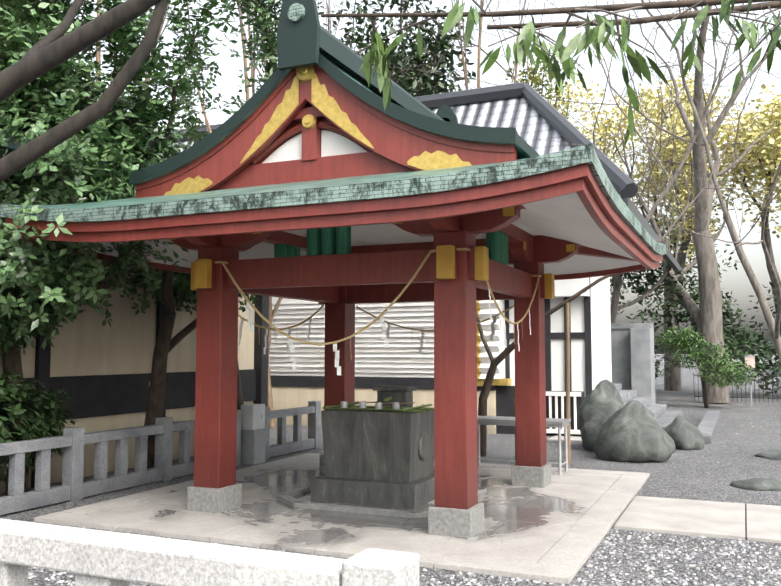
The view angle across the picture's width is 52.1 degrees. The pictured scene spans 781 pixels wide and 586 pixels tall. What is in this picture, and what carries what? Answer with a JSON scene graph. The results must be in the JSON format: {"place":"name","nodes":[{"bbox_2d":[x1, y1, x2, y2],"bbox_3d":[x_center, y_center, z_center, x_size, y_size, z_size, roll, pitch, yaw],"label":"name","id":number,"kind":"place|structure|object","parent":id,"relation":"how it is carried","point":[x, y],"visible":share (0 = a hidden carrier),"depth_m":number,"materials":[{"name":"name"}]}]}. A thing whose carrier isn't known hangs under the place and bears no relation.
{"place":"outdoors","nodes":[
{"label":"outdoors","id":0,"kind":"place"},
{"bbox_2d":[0,0,168,181],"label":"tree limb","id":1,"kind":"object","parent":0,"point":[50,50],"visible":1,"depth_m":6.00,"materials":[{"name":"brown plant"}]},
{"bbox_2d":[0,63,196,354],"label":"evergreen leaves","id":2,"kind":"object","parent":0,"point":[183,287],"visible":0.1,"depth_m":9.13,"materials":[{"name":"green plant"}]},
{"bbox_2d":[34,453,649,583],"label":"platform paving","id":3,"kind":"structure","parent":0,"point":[557,529],"depth_m":7.62,"materials":[{"name":"stone"}]},
{"bbox_2d":[276,407,486,517],"bbox_3d":[-0.135,1.800,8.882,2.007,0.990,1.706,-2,-5,24],"label":"water basin","id":4,"kind":"object","parent":3,"relation":"on","point":[380,458],"visible":0.75,"depth_m":8.55,"materials":[{"name":"grey stone"}]},
{"bbox_2d":[323,401,433,411],"bbox_3d":[-0.115,1.260,8.970,1.240,0.100,0.860,-2,-5,24],"label":"ladle rack","id":5,"kind":"object","parent":4,"relation":"on","point":[347,405],"visible":0.98,"depth_m":8.79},
{"bbox_2d":[373,385,416,406],"bbox_3d":[0.021,1.198,9.160,0.440,0.250,0.451,-2,-5,24],"label":"stone basin","id":6,"kind":"object","parent":4,"relation":"on","point":[389,393],"visible":0.69,"depth_m":9.12,"materials":[{"name":"grey stone"}]},
{"bbox_2d":[169,205,654,537],"bbox_3d":[-0.048,0.776,9.107,5.422,3.085,5.504,-2,-5,24],"label":"pavilion frame","id":7,"kind":"object","parent":3,"relation":"on","point":[449,280],"visible":0.71,"depth_m":8.19,"materials":[{"name":"red wood"}]},
{"bbox_2d":[0,0,665,254],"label":"pavilion roof","id":8,"kind":"structure","parent":7,"relation":"on","point":[305,38],"depth_m":7.10,"materials":[{"name":"green metal"}]},
{"bbox_2d":[135,65,516,197],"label":"gable","id":9,"kind":"structure","parent":8,"relation":"attached to","point":[310,123],"depth_m":7.59,"materials":[{"name":"red wood"}]},
{"bbox_2d":[5,163,662,279],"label":"roof eaves","id":10,"kind":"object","parent":8,"relation":"attached to","point":[580,180],"depth_m":6.42,"materials":[{"name":"red wood"}]},
{"bbox_2d":[68,192,639,274],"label":"eave soffit","id":11,"kind":"structure","parent":8,"relation":"attached to","point":[567,217],"depth_m":9.25,"materials":[{"name":"white paint"}]},
{"bbox_2d":[214,248,541,374],"bbox_3d":[-0.048,0.316,9.140,3.004,1.153,3.154,-2,-5,24],"label":"shimenawa rope","id":12,"kind":"object","parent":7,"relation":"attached to","point":[385,331],"visible":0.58,"depth_m":8.03,"materials":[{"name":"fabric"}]},
{"bbox_2d":[274,226,507,264],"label":"green struts","id":13,"kind":"object","parent":7,"relation":"attached to","point":[328,241],"visible":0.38,"depth_m":7.93,"materials":[{"name":"green wood"}]},
{"bbox_2d":[477,416,570,475],"bbox_3d":[1.733,2.064,10.878,1.350,0.700,0.500,-2,-5,24],"label":"folding table","id":14,"kind":"object","parent":3,"relation":"on","point":[559,423],"visible":0.67,"depth_m":10.78,"materials":[{"name":"metal"}]},
{"bbox_2d":[0,354,780,585],"bbox_3d":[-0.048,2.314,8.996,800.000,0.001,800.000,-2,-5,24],"label":"gravel ground","id":15,"kind":"structure","parent":0,"point":[719,464],"depth_m":10.08,"materials":[{"name":"grey gravel"}]},
{"bbox_2d":[0,0,130,495],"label":"evergreen tree","id":16,"kind":"object","parent":15,"relation":"on","point":[20,14],"depth_m":9.40,"materials":[{"name":"green plant"}]},
{"bbox_2d":[0,0,168,153],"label":"evergreen tree","id":17,"kind":"object","parent":15,"relation":"on","point":[89,3],"depth_m":10.11,"materials":[{"name":"green plant"}]},
{"bbox_2d":[0,99,195,482],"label":"shrub","id":18,"kind":"object","parent":15,"relation":"on","point":[14,412],"visible":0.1,"depth_m":8.96,"materials":[{"name":"green plant"}]},
{"bbox_2d":[0,0,236,331],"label":"evergreen tree","id":19,"kind":"object","parent":15,"relation":"on","point":[62,266],"depth_m":8.58,"materials":[{"name":"green plant"}]},
{"bbox_2d":[0,0,258,468],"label":"evergreen tree","id":20,"kind":"object","parent":15,"relation":"on","point":[179,19],"depth_m":10.04,"materials":[{"name":"green plant"}]},
{"bbox_2d":[0,132,268,492],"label":"wall","id":21,"kind":"structure","parent":15,"relation":"on","point":[94,367],"depth_m":11.12,"materials":[{"name":"cream plaster"},{"name":"black timber"}]},
{"bbox_2d":[96,0,175,138],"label":"bare tree","id":22,"kind":"object","parent":15,"relation":"on","point":[98,57],"visible":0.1,"depth_m":13.54,"materials":[{"name":"brown wood"}]},
{"bbox_2d":[0,401,320,514],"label":"stone fence","id":23,"kind":"object","parent":15,"relation":"on","point":[74,486],"visible":0.83,"depth_m":9.44,"materials":[{"name":"grey stone"}]},
{"bbox_2d":[0,518,418,585],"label":"stone railing","id":24,"kind":"object","parent":15,"relation":"on","point":[90,557],"visible":1,"depth_m":3.33,"materials":[{"name":"white stone"}]},
{"bbox_2d":[119,0,345,409],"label":"evergreen tree","id":25,"kind":"object","parent":15,"relation":"on","point":[251,9],"depth_m":12.58,"materials":[{"name":"green plant"}]},
{"bbox_2d":[241,404,265,464],"bbox_3d":[-2.049,2.090,11.869,0.260,0.860,0.320,-2,-5,24],"label":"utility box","id":26,"kind":"object","parent":15,"relation":"on","point":[253,431],"visible":0.83,"depth_m":11.74,"materials":[{"name":"metal"}]},
{"bbox_2d":[178,0,343,427],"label":"bamboo","id":27,"kind":"object","parent":15,"relation":"on","point":[270,398],"visible":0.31,"depth_m":17.30,"materials":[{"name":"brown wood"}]},
{"bbox_2d":[236,0,349,371],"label":"bamboo","id":28,"kind":"object","parent":15,"relation":"on","point":[272,313],"visible":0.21,"depth_m":15.79,"materials":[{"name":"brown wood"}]},
{"bbox_2d":[322,0,480,96],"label":"tree","id":29,"kind":"object","parent":15,"relation":"on","point":[424,80],"depth_m":25.69,"materials":[{"name":"green plant"}]},
{"bbox_2d":[28,527,780,585],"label":"gravel pebbles","id":30,"kind":"object","parent":15,"relation":"on","point":[661,555],"visible":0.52,"depth_m":6.09,"materials":[{"name":"grey gravel"}]},
{"bbox_2d":[269,276,611,436],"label":"background building","id":31,"kind":"structure","parent":15,"relation":"on","point":[400,361],"depth_m":16.71,"materials":[{"name":"white paint"}]},
{"bbox_2d":[149,98,620,195],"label":"hall roof","id":32,"kind":"structure","parent":31,"relation":"on","point":[527,120],"depth_m":17.31,"materials":[{"name":"tile"}]},
{"bbox_2d":[145,82,682,274],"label":"roof ridge","id":33,"kind":"structure","parent":32,"relation":"attached to","point":[624,186],"depth_m":17.41,"materials":[{"name":"grey tile"}]},
{"bbox_2d":[451,0,528,89],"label":"bare tree","id":34,"kind":"object","parent":15,"relation":"on","point":[478,64],"visible":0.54,"depth_m":22.16,"materials":[{"name":"brown wood"}]},
{"bbox_2d":[514,303,570,462],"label":"support stakes","id":35,"kind":"object","parent":15,"relation":"on","point":[567,314],"visible":0.5,"depth_m":11.93,"materials":[{"name":"brown wood"}]},
{"bbox_2d":[505,42,598,148],"bbox_3d":[8.011,-3.648,41.424,6.064,16.646,8.817,-2,-5,24],"label":"tree","id":36,"kind":"object","parent":15,"relation":"on","point":[534,79],"depth_m":38.89,"materials":[{"name":"green plant"}]},
{"bbox_2d":[324,0,780,322],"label":"bare tree behind wall","id":37,"kind":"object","parent":15,"relation":"on","point":[614,308],"visible":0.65,"depth_m":24.78,"materials":[{"name":"plant"}]},
{"bbox_2d":[578,379,623,451],"bbox_3d":[3.581,2.076,13.441,0.923,1.243,0.981,3,-5,-32],"label":"tall rock","id":38,"kind":"object","parent":15,"relation":"on","point":[602,403],"visible":0.48,"depth_m":13.21,"materials":[{"name":"stone"}]},
{"bbox_2d":[476,76,780,456],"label":"bare tree","id":39,"kind":"object","parent":15,"relation":"on","point":[489,378],"visible":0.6,"depth_m":12.37,"materials":[{"name":"brown plant"}]},
{"bbox_2d":[476,0,780,362],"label":"bare tree","id":40,"kind":"object","parent":15,"relation":"on","point":[773,327],"visible":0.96,"depth_m":17.76,"materials":[{"name":"grey plant"}]},
{"bbox_2d":[547,411,719,443],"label":"stone curbs","id":41,"kind":"structure","parent":15,"relation":"on","point":[707,426],"depth_m":15.62,"materials":[{"name":"grey stone"}]},
{"bbox_2d":[594,400,675,461],"bbox_3d":[3.778,2.131,12.356,1.202,0.969,1.233,-2,-5,24],"label":"rock","id":42,"kind":"object","parent":15,"relation":"on","point":[632,431],"visible":0.98,"depth_m":11.94,"materials":[{"name":"stone"}]},
{"bbox_2d":[613,383,681,428],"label":"stone steps","id":43,"kind":"structure","parent":15,"relation":"on","point":[665,419],"depth_m":18.73,"materials":[{"name":"grey stone"}]},
{"bbox_2d":[611,323,655,406],"bbox_3d":[5.276,2.057,22.110,3.800,2.400,1.000,-2,-5,24],"label":"stone monument","id":44,"kind":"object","parent":43,"relation":"on","point":[632,357],"depth_m":21.31,"materials":[{"name":"stone"}]},
{"bbox_2d":[609,72,740,390],"bbox_3d":[12.041,-2.538,32.963,4.830,13.166,6.958,1,-4,-15],"label":"ginkgo","id":45,"kind":"object","parent":15,"relation":"on","point":[679,146],"depth_m":32.51,"materials":[{"name":"yellow plant"}]},
{"bbox_2d":[663,416,704,449],"bbox_3d":[5.015,2.417,13.748,0.653,0.600,0.849,1,-4,-13],"label":"rock","id":46,"kind":"object","parent":15,"relation":"on","point":[682,433],"visible":0.77,"depth_m":13.46,"materials":[{"name":"stone"}]},
{"bbox_2d":[596,0,780,403],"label":"bare tree","id":47,"kind":"object","parent":15,"relation":"on","point":[706,315],"visible":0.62,"depth_m":25.30,"materials":[{"name":"plant"}]},
{"bbox_2d":[610,196,780,395],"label":"dark shrubs","id":48,"kind":"object","parent":15,"relation":"on","point":[736,338],"visible":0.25,"depth_m":28.99,"materials":[{"name":"green plant"}]},
{"bbox_2d":[654,326,758,407],"bbox_3d":[10.936,2.119,22.902,6.451,2.402,2.684,-2,-5,24],"label":"pruned shrub","id":49,"kind":"object","parent":15,"relation":"on","point":[687,338],"depth_m":23.16,"materials":[{"name":"green plant"}]},
{"bbox_2d":[693,373,780,402],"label":"iron fence","id":50,"kind":"object","parent":15,"relation":"on","point":[759,397],"visible":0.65,"depth_m":25.66,"materials":[{"name":"black metal"}]},
{"bbox_2d":[706,81,780,335],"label":"ginkgo","id":51,"kind":"object","parent":15,"relation":"on","point":[765,153],"depth_m":30.13,"materials":[{"name":"yellow plant"}]},
{"bbox_2d":[744,355,754,405],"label":"sign posts","id":52,"kind":"object","parent":15,"relation":"on","point":[750,359],"visible":0.42,"depth_m":23.84,"materials":[{"name":"metal"}]},
{"bbox_2d":[730,478,780,490],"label":"stepping stone","id":53,"kind":"object","parent":15,"relation":"on","point":[763,484],"visible":0.92,"depth_m":9.56,"materials":[{"name":"grey stone"}]},
{"bbox_2d":[754,450,780,460],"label":"stepping stone","id":54,"kind":"object","parent":15,"relation":"on","point":[772,454],"visible":0.81,"depth_m":12.34,"materials":[{"name":"grey stone"}]},
{"bbox_2d":[40,0,780,353],"label":"sky","id":55,"kind":"structure","parent":0,"point":[737,281],"materials":[{"name":"white"}]},
{"bbox_2d":[321,0,780,149],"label":"branch","id":56,"kind":"object","parent":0,"point":[595,37],"depth_m":3.19,"materials":[{"name":"green plant"}]},
{"bbox_2d":[547,69,658,164],"bbox_3d":[9.258,-3.367,39.639,7.870,15.797,4.198,0,-4,-5],"label":"ginkgo","id":57,"kind":"object","parent":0,"point":[599,130],"depth_m":39.73,"materials":[{"name":"yellow plant"}]},
{"bbox_2d":[614,496,780,542],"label":"stone path","id":58,"kind":"structure","parent":0,"point":[716,519],"depth_m":7.77,"materials":[{"name":"beige stone"}]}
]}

